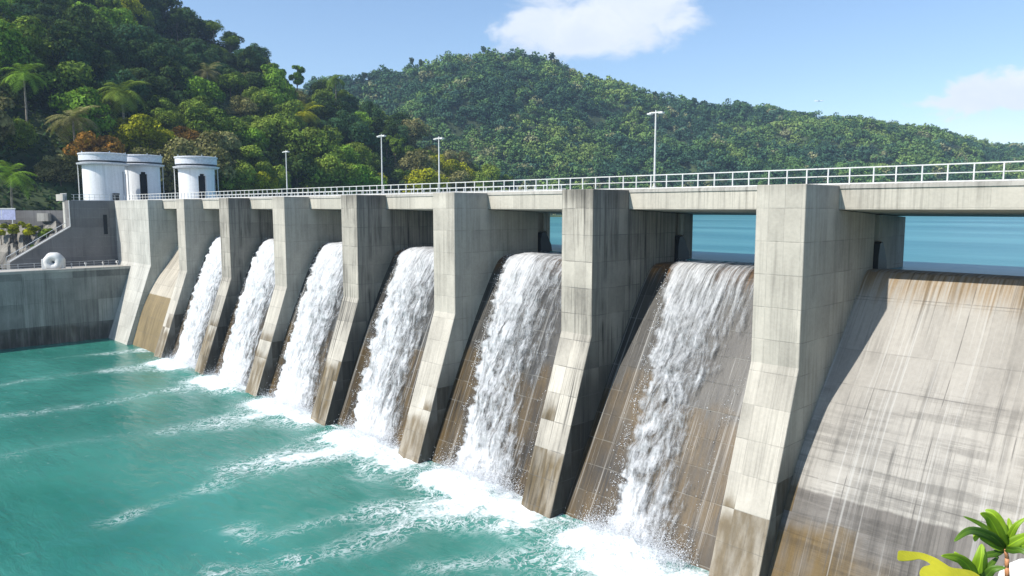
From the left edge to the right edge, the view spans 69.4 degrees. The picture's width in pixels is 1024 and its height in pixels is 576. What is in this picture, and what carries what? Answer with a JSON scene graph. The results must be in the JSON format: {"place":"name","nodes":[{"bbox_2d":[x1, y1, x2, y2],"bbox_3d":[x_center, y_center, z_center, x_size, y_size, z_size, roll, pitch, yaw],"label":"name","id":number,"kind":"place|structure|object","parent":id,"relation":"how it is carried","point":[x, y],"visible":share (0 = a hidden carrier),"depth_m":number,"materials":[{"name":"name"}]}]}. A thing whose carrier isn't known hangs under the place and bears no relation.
{"place":"outdoors","nodes":[
{"label":"outdoors","id":0,"kind":"place"},
{"bbox_2d":[0,221,63,268],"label":"rock bank","id":1,"kind":"object","parent":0,"point":[8,246],"visible":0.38,"depth_m":121.68,"materials":[{"name":"grey stone"}]},
{"bbox_2d":[0,210,63,225],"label":"road wall","id":2,"kind":"structure","parent":1,"relation":"on","point":[28,216],"depth_m":125.94,"materials":[{"name":"concrete"}]},
{"bbox_2d":[0,0,561,269],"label":"hill","id":3,"kind":"structure","parent":0,"point":[36,197],"depth_m":147.54,"materials":[{"name":"green plant"}]},
{"bbox_2d":[0,91,15,142],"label":"tall tree","id":4,"kind":"object","parent":3,"relation":"on","point":[7,124],"visible":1,"depth_m":138.08,"materials":[{"name":"green plant"}]},
{"bbox_2d":[0,19,31,79],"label":"broadleaf tree","id":5,"kind":"object","parent":3,"relation":"on","point":[8,36],"visible":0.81,"depth_m":160.63,"materials":[{"name":"green plant"}]},
{"bbox_2d":[0,118,38,149],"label":"broadleaf tree","id":6,"kind":"object","parent":3,"relation":"on","point":[23,128],"visible":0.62,"depth_m":146.59,"materials":[{"name":"green plant"}]},
{"bbox_2d":[0,160,38,207],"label":"palm tree","id":7,"kind":"object","parent":3,"relation":"on","point":[10,175],"visible":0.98,"depth_m":132.47,"materials":[{"name":"green plant"}]},
{"bbox_2d":[1,63,47,120],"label":"palm tree","id":8,"kind":"object","parent":3,"relation":"on","point":[25,73],"visible":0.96,"depth_m":154.05,"materials":[{"name":"green plant"}]},
{"bbox_2d":[0,64,54,111],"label":"broadleaf tree","id":9,"kind":"object","parent":3,"relation":"on","point":[18,95],"visible":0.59,"depth_m":158.93,"materials":[{"name":"green plant"}]},
{"bbox_2d":[0,15,59,68],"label":"broadleaf tree","id":10,"kind":"object","parent":3,"relation":"on","point":[37,45],"visible":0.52,"depth_m":170.91,"materials":[{"name":"green plant"}]},
{"bbox_2d":[0,52,96,101],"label":"broadleaf tree","id":11,"kind":"object","parent":3,"relation":"on","point":[69,76],"visible":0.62,"depth_m":167.88,"materials":[{"name":"green plant"}]},
{"bbox_2d":[31,3,69,24],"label":"broadleaf tree","id":12,"kind":"object","parent":3,"relation":"on","point":[46,9],"visible":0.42,"depth_m":206.93,"materials":[{"name":"green plant"}]},
{"bbox_2d":[32,153,81,185],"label":"broadleaf tree","id":13,"kind":"object","parent":3,"relation":"on","point":[49,165],"visible":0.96,"depth_m":144.11,"materials":[{"name":"green plant"}]},
{"bbox_2d":[39,23,96,67],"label":"broadleaf tree","id":14,"kind":"object","parent":3,"relation":"on","point":[65,38],"visible":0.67,"depth_m":180.33,"materials":[{"name":"green plant"}]},
{"bbox_2d":[45,105,101,144],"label":"palm tree","id":15,"kind":"object","parent":3,"relation":"on","point":[72,120],"visible":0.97,"depth_m":153.26,"materials":[{"name":"green plant"}]},
{"bbox_2d":[47,85,120,139],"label":"broadleaf tree","id":16,"kind":"object","parent":3,"relation":"on","point":[73,99],"visible":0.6,"depth_m":159.08,"materials":[{"name":"green plant"}]},
{"bbox_2d":[52,3,115,47],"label":"broadleaf tree","id":17,"kind":"object","parent":3,"relation":"on","point":[93,25],"visible":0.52,"depth_m":200.18,"materials":[{"name":"green plant"}]},
{"bbox_2d":[56,194,117,253],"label":"platform","id":18,"kind":"structure","parent":3,"relation":"on","point":[60,197],"depth_m":116.87,"materials":[{"name":"concrete"}]},
{"bbox_2d":[6,200,117,268],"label":"flank wall","id":19,"kind":"structure","parent":18,"relation":"attached to","point":[87,233],"depth_m":115.93,"materials":[{"name":"concrete"}]},
{"bbox_2d":[76,151,129,200],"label":"round tower","id":20,"kind":"structure","parent":18,"relation":"on","point":[103,173],"depth_m":126.94,"materials":[{"name":"white paint"}]},
{"bbox_2d":[123,153,164,199],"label":"round tower","id":21,"kind":"structure","parent":18,"relation":"on","point":[143,173],"depth_m":136.29,"materials":[{"name":"white paint"}]},
{"bbox_2d":[172,155,219,198],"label":"round tower","id":22,"kind":"structure","parent":18,"relation":"on","point":[196,174],"depth_m":127.19,"materials":[{"name":"white paint"}]},
{"bbox_2d":[60,131,125,157],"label":"broadleaf tree","id":23,"kind":"object","parent":3,"relation":"on","point":[91,143],"visible":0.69,"depth_m":151.36,"materials":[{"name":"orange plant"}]},
{"bbox_2d":[84,46,125,88],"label":"broadleaf tree","id":24,"kind":"object","parent":3,"relation":"on","point":[96,67],"visible":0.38,"depth_m":187.95,"materials":[{"name":"green plant"}]},
{"bbox_2d":[71,1,139,29],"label":"broadleaf tree","id":25,"kind":"object","parent":3,"relation":"on","point":[112,16],"visible":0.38,"depth_m":221.60,"materials":[{"name":"green plant"}]},
{"bbox_2d":[95,80,143,123],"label":"broadleaf tree","id":26,"kind":"object","parent":3,"relation":"on","point":[134,112],"visible":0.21,"depth_m":176.97,"materials":[{"name":"green plant"}]},
{"bbox_2d":[92,69,149,107],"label":"broadleaf tree","id":27,"kind":"object","parent":3,"relation":"on","point":[115,78],"visible":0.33,"depth_m":184.53,"materials":[{"name":"green plant"}]},
{"bbox_2d":[103,43,139,72],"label":"broadleaf tree","id":28,"kind":"object","parent":3,"relation":"on","point":[123,55],"visible":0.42,"depth_m":205.11,"materials":[{"name":"green plant"}]},
{"bbox_2d":[97,80,149,153],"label":"palm tree","id":29,"kind":"object","parent":3,"relation":"on","point":[117,92],"visible":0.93,"depth_m":166.72,"materials":[{"name":"green plant"}]},
{"bbox_2d":[109,23,168,54],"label":"broadleaf tree","id":30,"kind":"object","parent":3,"relation":"on","point":[125,34],"visible":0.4,"depth_m":214.75,"materials":[{"name":"green plant"}]},
{"bbox_2d":[104,113,176,153],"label":"broadleaf tree","id":31,"kind":"object","parent":3,"relation":"on","point":[142,131],"visible":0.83,"depth_m":164.05,"materials":[{"name":"green plant"}]},
{"bbox_2d":[115,67,169,100],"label":"broadleaf tree","id":32,"kind":"object","parent":3,"relation":"on","point":[146,77],"visible":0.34,"depth_m":197.26,"materials":[{"name":"green plant"}]},
{"bbox_2d":[126,39,169,73],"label":"broadleaf tree","id":33,"kind":"object","parent":3,"relation":"on","point":[145,55],"visible":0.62,"depth_m":210.14,"materials":[{"name":"green plant"}]},
{"bbox_2d":[141,95,176,116],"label":"broadleaf tree","id":34,"kind":"object","parent":3,"relation":"on","point":[158,103],"visible":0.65,"depth_m":194.31,"materials":[{"name":"green plant"}]},
{"bbox_2d":[150,108,188,132],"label":"broadleaf tree","id":35,"kind":"object","parent":3,"relation":"on","point":[166,119],"visible":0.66,"depth_m":186.15,"materials":[{"name":"green plant"}]},
{"bbox_2d":[143,55,197,97],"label":"broadleaf tree","id":36,"kind":"object","parent":3,"relation":"on","point":[177,75],"visible":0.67,"depth_m":209.09,"materials":[{"name":"green plant"}]},
{"bbox_2d":[153,144,218,190],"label":"broadleaf tree","id":37,"kind":"object","parent":3,"relation":"on","point":[172,151],"visible":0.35,"depth_m":159.64,"materials":[{"name":"green plant"}]},
{"bbox_2d":[170,9,217,39],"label":"broadleaf tree","id":38,"kind":"object","parent":3,"relation":"on","point":[202,28],"visible":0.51,"depth_m":281.61,"materials":[{"name":"green plant"}]},
{"bbox_2d":[161,136,238,178],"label":"broadleaf tree","id":39,"kind":"object","parent":3,"relation":"on","point":[223,162],"visible":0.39,"depth_m":167.89,"materials":[{"name":"green plant"}]},
{"bbox_2d":[183,75,225,104],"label":"broadleaf tree","id":40,"kind":"object","parent":3,"relation":"on","point":[207,88],"visible":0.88,"depth_m":211.09,"materials":[{"name":"green plant"}]},
{"bbox_2d":[184,107,231,134],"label":"broadleaf tree","id":41,"kind":"object","parent":3,"relation":"on","point":[209,119],"visible":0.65,"depth_m":187.47,"materials":[{"name":"green plant"}]},
{"bbox_2d":[0,0,434,209],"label":"undergrowth","id":42,"kind":"object","parent":3,"relation":"on","point":[46,183],"visible":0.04,"depth_m":160.05,"materials":[{"name":"green plant"}]},
{"bbox_2d":[193,130,245,181],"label":"broadleaf tree","id":43,"kind":"object","parent":3,"relation":"on","point":[229,142],"visible":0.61,"depth_m":175.25,"materials":[{"name":"green plant"}]},
{"bbox_2d":[212,72,248,96],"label":"broadleaf tree","id":44,"kind":"object","parent":3,"relation":"on","point":[233,81],"visible":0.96,"depth_m":231.65,"materials":[{"name":"green plant"}]},
{"bbox_2d":[215,159,260,196],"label":"broadleaf tree","id":45,"kind":"object","parent":3,"relation":"on","point":[243,169],"visible":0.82,"depth_m":174.36,"materials":[{"name":"green plant"}]},
{"bbox_2d":[224,95,258,118],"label":"broadleaf tree","id":46,"kind":"object","parent":3,"relation":"on","point":[243,106],"visible":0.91,"depth_m":222.59,"materials":[{"name":"green plant"}]},
{"bbox_2d":[222,67,265,95],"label":"broadleaf tree","id":47,"kind":"object","parent":3,"relation":"on","point":[254,79],"visible":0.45,"depth_m":244.23,"materials":[{"name":"green plant"}]},
{"bbox_2d":[237,46,260,72],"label":"tall tree","id":48,"kind":"object","parent":3,"relation":"on","point":[245,57],"visible":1,"depth_m":268.17,"materials":[{"name":"green plant"}]},
{"bbox_2d":[236,145,269,167],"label":"broadleaf tree","id":49,"kind":"object","parent":3,"relation":"on","point":[253,154],"visible":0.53,"depth_m":190.05,"materials":[{"name":"green plant"}]},
{"bbox_2d":[239,127,270,150],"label":"broadleaf tree","id":50,"kind":"object","parent":3,"relation":"on","point":[254,136],"visible":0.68,"depth_m":201.24,"materials":[{"name":"green plant"}]},
{"bbox_2d":[241,86,274,114],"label":"broadleaf tree","id":51,"kind":"object","parent":3,"relation":"on","point":[259,97],"visible":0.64,"depth_m":231.54,"materials":[{"name":"green plant"}]},
{"bbox_2d":[242,171,281,194],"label":"broadleaf tree","id":52,"kind":"object","parent":3,"relation":"on","point":[267,182],"visible":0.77,"depth_m":180.33,"materials":[{"name":"green plant"}]},
{"bbox_2d":[254,161,291,194],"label":"broadleaf tree","id":53,"kind":"object","parent":3,"relation":"on","point":[278,173],"visible":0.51,"depth_m":187.66,"materials":[{"name":"green plant"}]},
{"bbox_2d":[258,71,298,101],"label":"broadleaf tree","id":54,"kind":"object","parent":3,"relation":"on","point":[271,81],"visible":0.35,"depth_m":250.12,"materials":[{"name":"green plant"}]},
{"bbox_2d":[256,100,307,130],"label":"broadleaf tree","id":55,"kind":"object","parent":3,"relation":"on","point":[289,112],"visible":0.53,"depth_m":232.17,"materials":[{"name":"green plant"}]},
{"bbox_2d":[262,117,307,157],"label":"broadleaf tree","id":56,"kind":"object","parent":3,"relation":"on","point":[286,133],"visible":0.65,"depth_m":212.06,"materials":[{"name":"green plant"}]},
{"bbox_2d":[277,153,317,191],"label":"broadleaf tree","id":57,"kind":"object","parent":3,"relation":"on","point":[299,165],"visible":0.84,"depth_m":198.17,"materials":[{"name":"green plant"}]},
{"bbox_2d":[290,126,340,159],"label":"broadleaf tree","id":58,"kind":"object","parent":3,"relation":"on","point":[310,132],"visible":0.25,"depth_m":215.31,"materials":[{"name":"green plant"}]},
{"bbox_2d":[300,136,348,174],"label":"broadleaf tree","id":59,"kind":"object","parent":3,"relation":"on","point":[315,146],"visible":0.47,"depth_m":210.82,"materials":[{"name":"green plant"}]},
{"bbox_2d":[308,94,343,121],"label":"broadleaf tree","id":60,"kind":"object","parent":3,"relation":"on","point":[327,110],"visible":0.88,"depth_m":259.44,"materials":[{"name":"green plant"}]},
{"bbox_2d":[296,155,360,195],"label":"broadleaf tree","id":61,"kind":"object","parent":3,"relation":"on","point":[329,170],"visible":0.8,"depth_m":203.71,"materials":[{"name":"green plant"}]},
{"bbox_2d":[325,117,380,148],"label":"broadleaf tree","id":62,"kind":"object","parent":3,"relation":"on","point":[357,132],"visible":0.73,"depth_m":245.38,"materials":[{"name":"green plant"}]},
{"bbox_2d":[329,164,386,194],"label":"broadleaf tree","id":63,"kind":"object","parent":3,"relation":"on","point":[367,177],"visible":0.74,"depth_m":211.56,"materials":[{"name":"green plant"}]},
{"bbox_2d":[369,116,397,139],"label":"broadleaf tree","id":64,"kind":"object","parent":3,"relation":"on","point":[378,125],"visible":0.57,"depth_m":281.23,"materials":[{"name":"green plant"}]},
{"bbox_2d":[396,118,431,146],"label":"broadleaf tree","id":65,"kind":"object","parent":3,"relation":"on","point":[417,129],"visible":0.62,"depth_m":306.13,"materials":[{"name":"green plant"}]},
{"bbox_2d":[392,148,437,177],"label":"broadleaf tree","id":66,"kind":"object","parent":3,"relation":"on","point":[420,159],"visible":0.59,"depth_m":253.28,"materials":[{"name":"green plant"}]},
{"bbox_2d":[401,167,450,192],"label":"broadleaf tree","id":67,"kind":"object","parent":3,"relation":"on","point":[421,176],"visible":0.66,"depth_m":241.84,"materials":[{"name":"green plant"}]},
{"bbox_2d":[434,169,470,191],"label":"broadleaf tree","id":68,"kind":"object","parent":3,"relation":"on","point":[460,177],"visible":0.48,"depth_m":267.21,"materials":[{"name":"green plant"}]},
{"bbox_2d":[473,163,502,187],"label":"broadleaf tree","id":69,"kind":"object","parent":3,"relation":"on","point":[489,170],"visible":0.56,"depth_m":309.35,"materials":[{"name":"green plant"}]},
{"bbox_2d":[0,338,708,575],"bbox_3d":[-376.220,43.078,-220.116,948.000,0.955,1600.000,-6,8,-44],"label":"river","id":70,"kind":"structure","parent":0,"point":[117,458],"depth_m":50.94,"materials":[{"name":"liquid"}]},
{"bbox_2d":[0,265,129,349],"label":"training wall","id":71,"kind":"structure","parent":70,"relation":"in","point":[47,306],"depth_m":108.38,"materials":[{"name":"concrete"}]},
{"bbox_2d":[0,264,122,271],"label":"terrace","id":72,"kind":"structure","parent":71,"relation":"on","point":[66,267],"depth_m":112.74,"materials":[{"name":"concrete"}]},
{"bbox_2d":[41,252,65,268],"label":"ring housing","id":73,"kind":"object","parent":72,"relation":"on","point":[53,260],"visible":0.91,"depth_m":109.15,"materials":[{"name":"white paint"}]},
{"bbox_2d":[109,200,177,344],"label":"dam abutment","id":74,"kind":"object","parent":70,"relation":"in","point":[147,236],"visible":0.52,"depth_m":110.28,"materials":[{"name":"concrete"}]},
{"bbox_2d":[132,246,178,352],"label":"spillway slope","id":75,"kind":"structure","parent":70,"relation":"in","point":[152,319],"depth_m":105.65,"materials":[{"name":"beige concrete"}]},
{"bbox_2d":[154,199,219,357],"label":"dam pier","id":76,"kind":"structure","parent":70,"relation":"in","point":[198,226],"depth_m":98.98,"materials":[{"name":"concrete"}]},
{"bbox_2d":[162,181,1023,216],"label":"bridge deck","id":77,"kind":"structure","parent":76,"relation":"on","point":[984,199],"depth_m":44.46,"materials":[{"name":"concrete"}]},
{"bbox_2d":[479,176,615,192],"bbox_3d":[2.241,-7.806,56.163,13.980,0.931,0.074,6,9,45],"label":"deck railing","id":78,"kind":"object","parent":77,"relation":"on","point":[536,185],"visible":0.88,"depth_m":56.27,"materials":[{"name":"white metal"}]},
{"bbox_2d":[616,168,817,188],"bbox_3d":[12.153,-6.748,46.328,13.980,0.931,0.074,6,9,45],"label":"deck railing","id":79,"kind":"object","parent":77,"relation":"on","point":[732,179],"visible":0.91,"depth_m":45.89,"materials":[{"name":"white metal"}]},
{"bbox_2d":[818,161,1023,184],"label":"deck railing","id":80,"kind":"object","parent":77,"relation":"on","point":[922,173],"visible":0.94,"depth_m":37.62,"materials":[{"name":"white metal"}]},
{"bbox_2d":[171,244,220,363],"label":"spillway slope","id":81,"kind":"structure","parent":70,"relation":"in","point":[182,328],"depth_m":97.89,"materials":[{"name":"concrete"}]},
{"bbox_2d":[148,236,221,371],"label":"waterfall","id":82,"kind":"structure","parent":81,"relation":"on","point":[205,286],"depth_m":95.42,"materials":[{"name":"liquid"}]},
{"bbox_2d":[195,198,273,374],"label":"dam pier","id":83,"kind":"structure","parent":70,"relation":"in","point":[246,231],"depth_m":89.00,"materials":[{"name":"concrete"}]},
{"bbox_2d":[213,243,274,385],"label":"spillway slope","id":84,"kind":"structure","parent":70,"relation":"in","point":[231,323],"depth_m":87.35,"materials":[{"name":"concrete"}]},
{"bbox_2d":[182,238,274,392],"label":"waterfall","id":85,"kind":"structure","parent":84,"relation":"on","point":[260,278],"depth_m":85.36,"materials":[{"name":"liquid"}]},
{"bbox_2d":[245,197,341,395],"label":"dam pier","id":86,"kind":"structure","parent":70,"relation":"in","point":[303,232],"depth_m":79.04,"materials":[{"name":"concrete"}]},
{"bbox_2d":[267,244,342,409],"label":"spillway slope","id":87,"kind":"structure","parent":70,"relation":"in","point":[322,354],"depth_m":74.20,"materials":[{"name":"concrete"}]},
{"bbox_2d":[238,242,342,421],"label":"waterfall","id":88,"kind":"structure","parent":87,"relation":"on","point":[294,387],"depth_m":75.43,"materials":[{"name":"liquid"}]},
{"bbox_2d":[311,195,433,425],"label":"dam pier","id":89,"kind":"structure","parent":70,"relation":"in","point":[377,235],"depth_m":69.09,"materials":[{"name":"concrete"}]},
{"bbox_2d":[336,249,433,446],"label":"spillway slope","id":90,"kind":"structure","parent":70,"relation":"in","point":[403,398],"depth_m":64.75,"materials":[{"name":"concrete"}]},
{"bbox_2d":[298,246,433,459],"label":"waterfall","id":91,"kind":"structure","parent":90,"relation":"on","point":[373,415],"depth_m":65.58,"materials":[{"name":"liquid"}]},
{"bbox_2d":[398,192,551,463],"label":"dam pier","id":92,"kind":"structure","parent":70,"relation":"in","point":[475,239],"depth_m":59.13,"materials":[{"name":"concrete"}]},
{"bbox_2d":[430,254,561,496],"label":"spillway slope","id":93,"kind":"structure","parent":70,"relation":"in","point":[532,385],"depth_m":55.18,"materials":[{"name":"concrete"}]},
{"bbox_2d":[400,251,561,508],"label":"waterfall","id":94,"kind":"structure","parent":93,"relation":"on","point":[478,456],"depth_m":55.67,"materials":[{"name":"liquid"}]},
{"bbox_2d":[521,189,692,518],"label":"dam pier","id":95,"kind":"structure","parent":70,"relation":"in","point":[615,249],"depth_m":49.13,"materials":[{"name":"concrete"}]},
{"bbox_2d":[563,262,753,570],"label":"spillway slope","id":96,"kind":"structure","parent":70,"relation":"in","point":[723,378],"depth_m":45.79,"materials":[{"name":"concrete"}]},
{"bbox_2d":[526,260,753,575],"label":"waterfall","id":97,"kind":"structure","parent":96,"relation":"on","point":[629,519],"depth_m":46.08,"materials":[{"name":"liquid"}]},
{"bbox_2d":[709,184,905,575],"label":"dam pier","id":98,"kind":"structure","parent":70,"relation":"in","point":[818,253],"depth_m":39.09,"materials":[{"name":"concrete"}]},
{"bbox_2d":[767,269,1023,575],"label":"spillway slope","id":99,"kind":"structure","parent":70,"relation":"in","point":[913,440],"depth_m":37.07,"materials":[{"name":"concrete"}]},
{"bbox_2d":[166,0,1023,144],"label":"sky","id":100,"kind":"structure","parent":0,"point":[957,66],"materials":[{"name":"blue"}]},
{"bbox_2d":[285,60,1023,214],"bbox_3d":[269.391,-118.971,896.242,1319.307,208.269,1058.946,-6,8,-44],"label":"hill","id":101,"kind":"structure","parent":0,"point":[595,118],"depth_m":550.79,"materials":[{"name":"green plant"}]},
{"bbox_2d":[302,47,1023,214],"bbox_3d":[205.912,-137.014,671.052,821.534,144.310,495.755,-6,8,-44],"label":"wood","id":102,"kind":"object","parent":101,"relation":"on","point":[488,68],"visible":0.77,"depth_m":560.34,"materials":[{"name":"green plant"}]},
{"bbox_2d":[550,215,1023,275],"bbox_3d":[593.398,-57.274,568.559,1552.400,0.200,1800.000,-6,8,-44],"label":"lake","id":103,"kind":"structure","parent":0,"point":[986,245],"depth_m":81.89,"materials":[{"name":"liquid"}]},
{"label":"rock ledge","id":104,"kind":"structure","parent":0,"visible":0},
{"bbox_2d":[897,550,978,575],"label":"yellow leaf","id":105,"kind":"object","parent":104,"relation":"on","point":[936,567],"visible":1,"depth_m":2.77,"materials":[{"name":"yellow plant"}]},
{"bbox_2d":[941,544,1005,575],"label":"leafy plant","id":106,"kind":"object","parent":104,"relation":"on","point":[979,564],"visible":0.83,"depth_m":3.05,"materials":[{"name":"green plant"}]},
{"bbox_2d":[954,509,1023,575],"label":"leafy plant","id":107,"kind":"object","parent":104,"relation":"on","point":[998,535],"visible":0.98,"depth_m":3.06,"materials":[{"name":"green plant"}]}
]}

